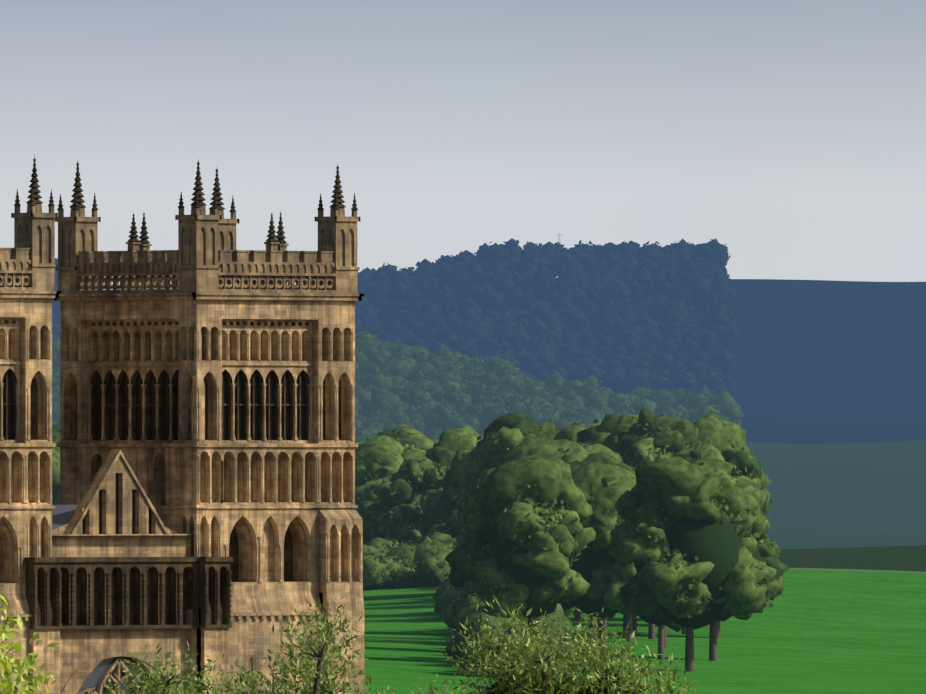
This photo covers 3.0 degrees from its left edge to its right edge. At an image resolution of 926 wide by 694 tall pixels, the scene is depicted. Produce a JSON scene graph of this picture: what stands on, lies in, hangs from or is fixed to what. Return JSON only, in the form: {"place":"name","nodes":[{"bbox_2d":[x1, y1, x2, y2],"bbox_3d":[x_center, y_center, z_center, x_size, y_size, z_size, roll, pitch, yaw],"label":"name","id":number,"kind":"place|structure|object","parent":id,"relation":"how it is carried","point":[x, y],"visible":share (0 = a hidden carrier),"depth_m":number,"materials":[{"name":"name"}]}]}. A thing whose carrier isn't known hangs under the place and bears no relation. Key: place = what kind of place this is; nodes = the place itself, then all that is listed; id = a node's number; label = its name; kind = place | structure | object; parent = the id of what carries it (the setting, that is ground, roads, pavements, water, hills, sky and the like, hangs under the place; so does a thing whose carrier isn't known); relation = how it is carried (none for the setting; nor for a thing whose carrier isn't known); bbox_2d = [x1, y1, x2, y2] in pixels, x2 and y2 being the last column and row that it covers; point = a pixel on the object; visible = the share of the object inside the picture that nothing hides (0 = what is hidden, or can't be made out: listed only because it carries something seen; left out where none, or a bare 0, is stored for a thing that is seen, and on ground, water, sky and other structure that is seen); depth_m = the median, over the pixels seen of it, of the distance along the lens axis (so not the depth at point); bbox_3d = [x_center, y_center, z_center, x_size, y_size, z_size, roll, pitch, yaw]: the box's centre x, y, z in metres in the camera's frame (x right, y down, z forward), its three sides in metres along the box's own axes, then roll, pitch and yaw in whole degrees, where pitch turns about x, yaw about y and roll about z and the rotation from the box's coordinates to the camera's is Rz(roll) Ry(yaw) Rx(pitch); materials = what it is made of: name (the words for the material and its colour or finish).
{"place":"outdoors","nodes":[
{"label":"outdoors","id":0,"kind":"place"},
{"bbox_2d":[0,0,925,289],"label":"sky","id":1,"kind":"structure","parent":0,"point":[790,135],"materials":[{"name":"grey"}]},
{"bbox_2d":[363,279,925,693],"bbox_3d":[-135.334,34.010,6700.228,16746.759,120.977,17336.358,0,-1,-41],"label":"ground terrain","id":2,"kind":"structure","parent":0,"point":[827,390],"depth_m":3094.80,"materials":[{"name":"grass"},{"name":"green plant"}]},
{"bbox_2d":[0,583,58,693],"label":"bush","id":3,"kind":"object","parent":2,"relation":"on","point":[7,686],"visible":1,"depth_m":249.94,"materials":[{"name":"green plant"}]},
{"bbox_2d":[105,641,253,693],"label":"bush","id":4,"kind":"object","parent":2,"relation":"on","point":[166,681],"visible":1,"depth_m":262.10,"materials":[{"name":"green plant"}]},
{"bbox_2d":[0,154,363,693],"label":"cathedral","id":5,"kind":"structure","parent":2,"relation":"on","point":[207,506],"depth_m":813.76,"materials":[{"name":"stone"}]},
{"bbox_2d":[212,596,394,693],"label":"bush","id":6,"kind":"object","parent":2,"relation":"on","point":[319,685],"visible":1,"depth_m":255.56,"materials":[{"name":"green plant"}]},
{"bbox_2d":[52,238,737,395],"bbox_3d":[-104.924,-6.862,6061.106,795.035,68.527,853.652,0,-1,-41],"label":"woodland trees","id":7,"kind":"object","parent":2,"relation":"on","point":[663,345],"visible":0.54,"depth_m":6052.14,"materials":[{"name":"blue plant"}]},
{"bbox_2d":[52,330,744,441],"bbox_3d":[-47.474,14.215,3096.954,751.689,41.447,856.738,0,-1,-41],"label":"woodland trees","id":8,"kind":"object","parent":2,"relation":"on","point":[437,392],"visible":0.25,"depth_m":3379.86,"materials":[{"name":"green plant"}]},
{"bbox_2d":[52,405,789,675],"bbox_3d":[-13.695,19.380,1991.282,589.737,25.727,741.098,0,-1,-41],"label":"woodland trees","id":9,"kind":"object","parent":2,"relation":"on","point":[646,515],"visible":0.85,"depth_m":1599.12,"materials":[{"name":"green plant"}]},
{"bbox_2d":[393,672,477,693],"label":"bush","id":10,"kind":"object","parent":2,"relation":"on","point":[436,690],"visible":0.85,"depth_m":265.48,"materials":[{"name":"green plant"}]},
{"bbox_2d":[446,595,702,693],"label":"bush","id":11,"kind":"object","parent":2,"relation":"on","point":[520,675],"visible":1,"depth_m":251.47,"materials":[{"name":"green plant"}]}
]}

